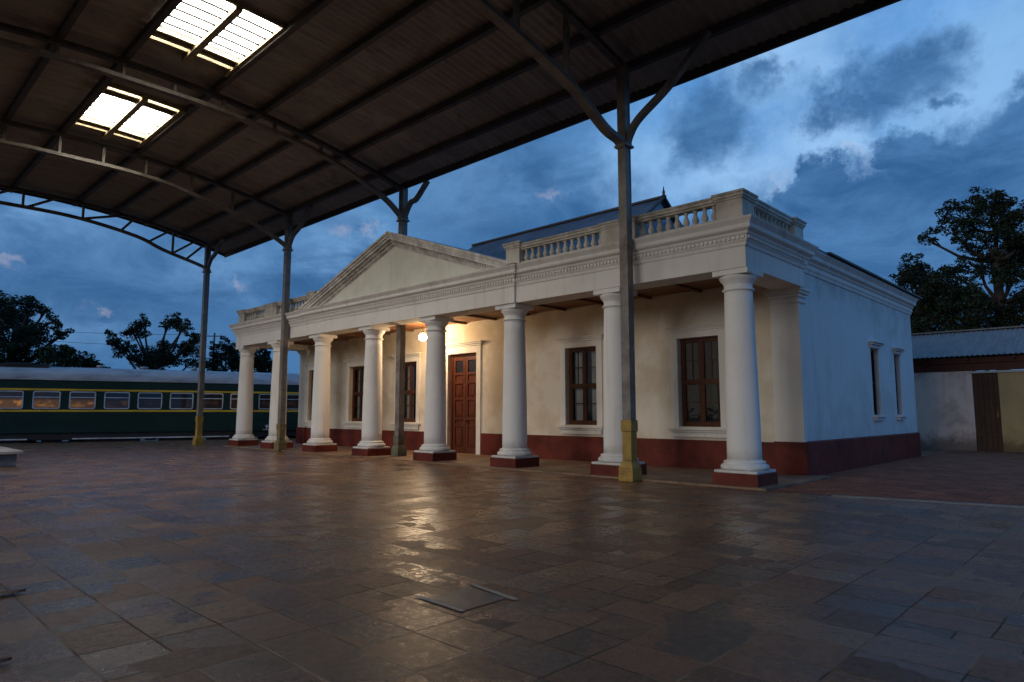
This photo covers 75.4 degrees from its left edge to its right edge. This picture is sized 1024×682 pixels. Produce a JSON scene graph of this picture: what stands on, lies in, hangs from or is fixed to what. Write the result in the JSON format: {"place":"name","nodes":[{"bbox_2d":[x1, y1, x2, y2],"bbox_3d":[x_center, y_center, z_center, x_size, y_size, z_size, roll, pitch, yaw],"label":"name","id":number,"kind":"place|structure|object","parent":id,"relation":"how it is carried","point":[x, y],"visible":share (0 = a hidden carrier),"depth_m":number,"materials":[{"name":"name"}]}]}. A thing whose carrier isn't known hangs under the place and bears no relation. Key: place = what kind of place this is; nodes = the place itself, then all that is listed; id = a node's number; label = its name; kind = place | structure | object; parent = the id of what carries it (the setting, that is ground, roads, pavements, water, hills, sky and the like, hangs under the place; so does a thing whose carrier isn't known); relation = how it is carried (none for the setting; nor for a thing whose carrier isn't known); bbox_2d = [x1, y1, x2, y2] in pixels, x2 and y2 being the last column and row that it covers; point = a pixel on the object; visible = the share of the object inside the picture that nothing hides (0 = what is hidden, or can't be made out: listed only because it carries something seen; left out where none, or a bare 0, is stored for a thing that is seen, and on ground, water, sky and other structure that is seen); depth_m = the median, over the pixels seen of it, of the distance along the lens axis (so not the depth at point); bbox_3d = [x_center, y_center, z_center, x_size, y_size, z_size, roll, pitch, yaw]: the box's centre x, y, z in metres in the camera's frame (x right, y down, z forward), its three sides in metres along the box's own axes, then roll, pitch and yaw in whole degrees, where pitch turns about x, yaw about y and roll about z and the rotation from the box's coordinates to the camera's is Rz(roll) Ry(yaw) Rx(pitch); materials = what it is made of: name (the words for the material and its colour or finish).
{"place":"outdoors","nodes":[
{"label":"outdoors","id":0,"kind":"place"},
{"bbox_2d":[0,656,11,662],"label":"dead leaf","id":1,"kind":"object","parent":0,"point":[4,659],"visible":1,"depth_m":3.46,"materials":[{"name":"brown plant"}]},
{"bbox_2d":[0,589,25,594],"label":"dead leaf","id":2,"kind":"object","parent":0,"point":[9,592],"visible":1,"depth_m":4.78,"materials":[{"name":"brown plant"}]},
{"bbox_2d":[62,350,99,440],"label":"bush","id":3,"kind":"object","parent":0,"point":[75,363],"visible":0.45,"depth_m":47.90,"materials":[{"name":"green plant"}]},
{"bbox_2d":[36,437,256,441],"bbox_3d":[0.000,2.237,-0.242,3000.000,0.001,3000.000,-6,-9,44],"label":"ground","id":4,"kind":"structure","parent":0,"point":[140,440],"depth_m":54.15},
{"bbox_2d":[0,290,75,363],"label":"broad tree","id":5,"kind":"object","parent":4,"relation":"on","point":[24,335],"visible":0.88,"depth_m":48.03,"materials":[{"name":"green plant"}]},
{"bbox_2d":[38,344,83,366],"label":"bush","id":6,"kind":"object","parent":4,"relation":"on","point":[51,355],"visible":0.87,"depth_m":46.84,"materials":[{"name":"green plant"}]},
{"bbox_2d":[80,351,110,367],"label":"bush","id":7,"kind":"object","parent":4,"relation":"on","point":[93,363],"visible":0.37,"depth_m":48.33,"materials":[{"name":"green plant"}]},
{"bbox_2d":[104,312,209,439],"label":"umbrella tree","id":8,"kind":"object","parent":4,"relation":"on","point":[157,358],"visible":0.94,"depth_m":55.83,"materials":[{"name":"green plant"}]},
{"bbox_2d":[207,333,220,350],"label":"utility pole","id":9,"kind":"object","parent":4,"relation":"on","point":[214,336],"visible":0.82,"depth_m":70.41,"materials":[{"name":"grey wood"}]},
{"bbox_2d":[46,330,199,334],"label":"overhead wire","id":10,"kind":"object","parent":9,"relation":"attached to","point":[149,334],"visible":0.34,"depth_m":69.06,"materials":[{"name":"black metal"}]},
{"bbox_2d":[56,341,208,346],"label":"overhead wire","id":11,"kind":"object","parent":9,"relation":"attached to","point":[95,343],"visible":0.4,"depth_m":66.87,"materials":[{"name":"black metal"}]},
{"bbox_2d":[206,335,270,372],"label":"round tree","id":12,"kind":"object","parent":4,"relation":"on","point":[229,355],"visible":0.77,"depth_m":59.97,"materials":[{"name":"green plant"}]},
{"bbox_2d":[256,349,272,372],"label":"pointed tree","id":13,"kind":"object","parent":4,"relation":"on","point":[266,361],"visible":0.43,"depth_m":61.80,"materials":[{"name":"green plant"}]},
{"bbox_2d":[888,252,959,330],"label":"tree","id":14,"kind":"object","parent":4,"relation":"on","point":[915,277],"visible":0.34,"depth_m":50.37,"materials":[{"name":"green plant"}]},
{"bbox_2d":[910,186,1023,370],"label":"tall tree","id":15,"kind":"object","parent":4,"relation":"on","point":[1004,262],"visible":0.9,"depth_m":46.18,"materials":[{"name":"green plant"}]},
{"bbox_3d":[-13.870,5.894,34.416,100.000,0.170,3.850,3,-7,-29],"label":"railway track","id":16,"kind":"object","parent":4,"relation":"on","visible":0},
{"bbox_2d":[0,362,299,443],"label":"passenger coach","id":17,"kind":"object","parent":16,"relation":"on","point":[45,403],"visible":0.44,"depth_m":30.56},
{"bbox_2d":[0,390,23,408],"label":"window","id":18,"kind":"structure","parent":17,"relation":"in","point":[8,399],"depth_m":28.52,"materials":[{"name":"glass"}]},
{"bbox_2d":[32,391,60,408],"bbox_3d":[-20.443,2.590,29.125,1.010,0.780,0.064,3,-7,-29],"label":"window","id":19,"kind":"structure","parent":17,"relation":"in","point":[41,399],"depth_m":29.13,"materials":[{"name":"glass"}]},
{"bbox_2d":[69,391,95,408],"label":"window","id":20,"kind":"structure","parent":17,"relation":"in","point":[77,399],"depth_m":29.77,"materials":[{"name":"glass"}]},
{"bbox_2d":[104,392,129,408],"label":"window","id":21,"kind":"structure","parent":17,"relation":"in","point":[112,400],"depth_m":30.43,"materials":[{"name":"glass"}]},
{"bbox_2d":[137,392,162,408],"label":"window","id":22,"kind":"structure","parent":17,"relation":"in","point":[146,400],"depth_m":31.08,"materials":[{"name":"glass"}]},
{"bbox_2d":[169,393,193,408],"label":"window","id":23,"kind":"structure","parent":17,"relation":"in","point":[177,400],"depth_m":31.73,"materials":[{"name":"glass"}]},
{"bbox_2d":[203,393,222,408],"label":"window","id":24,"kind":"structure","parent":17,"relation":"in","point":[211,400],"depth_m":32.41,"materials":[{"name":"glass"}]},
{"bbox_2d":[230,394,237,408],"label":"window","id":25,"kind":"structure","parent":17,"relation":"in","point":[233,397],"depth_m":32.87,"materials":[{"name":"glass"}]},
{"bbox_2d":[258,394,270,408],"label":"window","id":26,"kind":"structure","parent":17,"relation":"in","point":[264,399],"depth_m":33.58,"materials":[{"name":"glass"}]},
{"bbox_2d":[287,394,298,408],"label":"window","id":27,"kind":"structure","parent":17,"relation":"in","point":[292,399],"depth_m":34.26,"materials":[{"name":"glass"}]},
{"bbox_2d":[0,438,1023,681],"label":"plaza pavement","id":28,"kind":"structure","parent":0,"point":[170,561],"depth_m":5.33,"materials":[{"name":"stone"}]},
{"bbox_2d":[0,446,22,466],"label":"bench","id":29,"kind":"object","parent":28,"relation":"on","point":[8,457],"visible":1,"depth_m":16.05,"materials":[{"name":"concrete"}]},
{"bbox_2d":[0,0,901,481],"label":"platform canopy","id":30,"kind":"object","parent":28,"relation":"on","point":[300,116],"visible":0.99,"depth_m":15.70,"materials":[{"name":"metal"}]},
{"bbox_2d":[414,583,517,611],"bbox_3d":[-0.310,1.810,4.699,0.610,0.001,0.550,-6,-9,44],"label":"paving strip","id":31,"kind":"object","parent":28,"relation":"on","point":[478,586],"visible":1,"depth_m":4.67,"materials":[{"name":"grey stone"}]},
{"bbox_2d":[427,587,505,609],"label":"paving slab","id":32,"kind":"structure","parent":28,"relation":"on","point":[466,598],"depth_m":4.65,"materials":[{"name":"grey stone"}]},
{"bbox_2d":[223,443,830,490],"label":"porch floor","id":33,"kind":"structure","parent":28,"relation":"on","point":[687,476],"depth_m":14.88,"materials":[{"name":"tile"}]},
{"bbox_2d":[228,186,922,486],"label":"station building","id":34,"kind":"structure","parent":28,"relation":"on","point":[771,344],"depth_m":16.32,"materials":[{"name":"beige paint"}]},
{"bbox_2d":[302,363,313,426],"bbox_3d":[-8.030,2.202,27.189,1.620,2.595,0.370,-6,-9,44],"label":"window","id":35,"kind":"structure","parent":34,"relation":"in","point":[310,366],"depth_m":27.52,"materials":[{"name":"white paint"}]},
{"bbox_2d":[342,358,364,427],"bbox_3d":[-5.780,1.981,25.141,1.620,2.595,0.516,-6,-9,44],"label":"window","id":36,"kind":"structure","parent":34,"relation":"in","point":[353,363],"depth_m":25.37,"materials":[{"name":"white paint"}]},
{"bbox_2d":[390,352,422,429],"bbox_3d":[-3.544,1.749,23.006,1.620,2.595,0.515,-6,-9,44],"label":"window","id":37,"kind":"structure","parent":34,"relation":"in","point":[409,357],"depth_m":22.94,"materials":[{"name":"white paint"}]},
{"bbox_2d":[419,322,426,340],"bbox_3d":[-2.826,-0.297,21.032,0.240,0.598,0.240,-6,-9,44],"label":"porch lamp","id":38,"kind":"object","parent":34,"relation":"hanging from","point":[422,336],"visible":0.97,"depth_m":20.94,"materials":[{"name":"white glass"}]},
{"bbox_2d":[446,340,484,454],"bbox_3d":[-1.549,1.790,20.967,2.020,3.485,0.380,-6,-9,44],"label":"door","id":39,"kind":"structure","parent":34,"relation":"in","point":[465,431],"depth_m":21.03,"materials":[{"name":"brown wood"}]},
{"bbox_2d":[554,334,603,434],"bbox_3d":[1.923,1.184,17.787,1.620,2.595,0.516,-6,-9,44],"label":"window","id":40,"kind":"structure","parent":34,"relation":"in","point":[581,385],"depth_m":17.86,"materials":[{"name":"white paint"}]},
{"bbox_2d":[664,322,725,437],"bbox_3d":[4.396,0.928,15.423,1.620,2.595,0.513,-6,-9,44],"label":"window","id":41,"kind":"structure","parent":34,"relation":"in","point":[691,385],"depth_m":15.50,"materials":[{"name":"white paint"}]},
{"bbox_2d":[868,340,887,420],"bbox_3d":[9.524,1.054,17.441,0.400,2.060,0.950,-6,-9,44],"label":"window","id":42,"kind":"structure","parent":34,"relation":"in","point":[875,344],"depth_m":17.62,"materials":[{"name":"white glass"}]},
{"bbox_2d":[892,347,908,419],"bbox_3d":[10.996,1.229,18.963,0.400,2.040,0.860,-6,-9,44],"label":"window","id":43,"kind":"structure","parent":34,"relation":"in","point":[896,350],"depth_m":18.99,"materials":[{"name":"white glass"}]},
{"bbox_2d":[832,495,1023,507],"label":"kerb","id":44,"kind":"structure","parent":28,"relation":"on","point":[930,501],"depth_m":9.71,"materials":[{"name":"stone"}]},
{"bbox_2d":[911,325,1023,451],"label":"storage shed","id":45,"kind":"structure","parent":28,"relation":"on","point":[964,400],"depth_m":23.22,"materials":[{"name":"paint"}]},
{"bbox_2d":[972,373,1003,451],"bbox_3d":[16.325,2.393,22.748,0.740,2.740,0.110,-6,-9,44],"label":"door","id":46,"kind":"structure","parent":45,"relation":"in","point":[985,385],"depth_m":22.73,"materials":[{"name":"brown wood"}]},
{"bbox_2d":[0,0,1023,373],"label":"sky","id":47,"kind":"structure","parent":0,"point":[857,130],"materials":[{"name":"blue"}]},
{"bbox_2d":[769,450,1023,505],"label":"yard pavement","id":48,"kind":"structure","parent":0,"point":[985,477],"depth_m":12.76,"materials":[{"name":"grey stone"}]}
]}

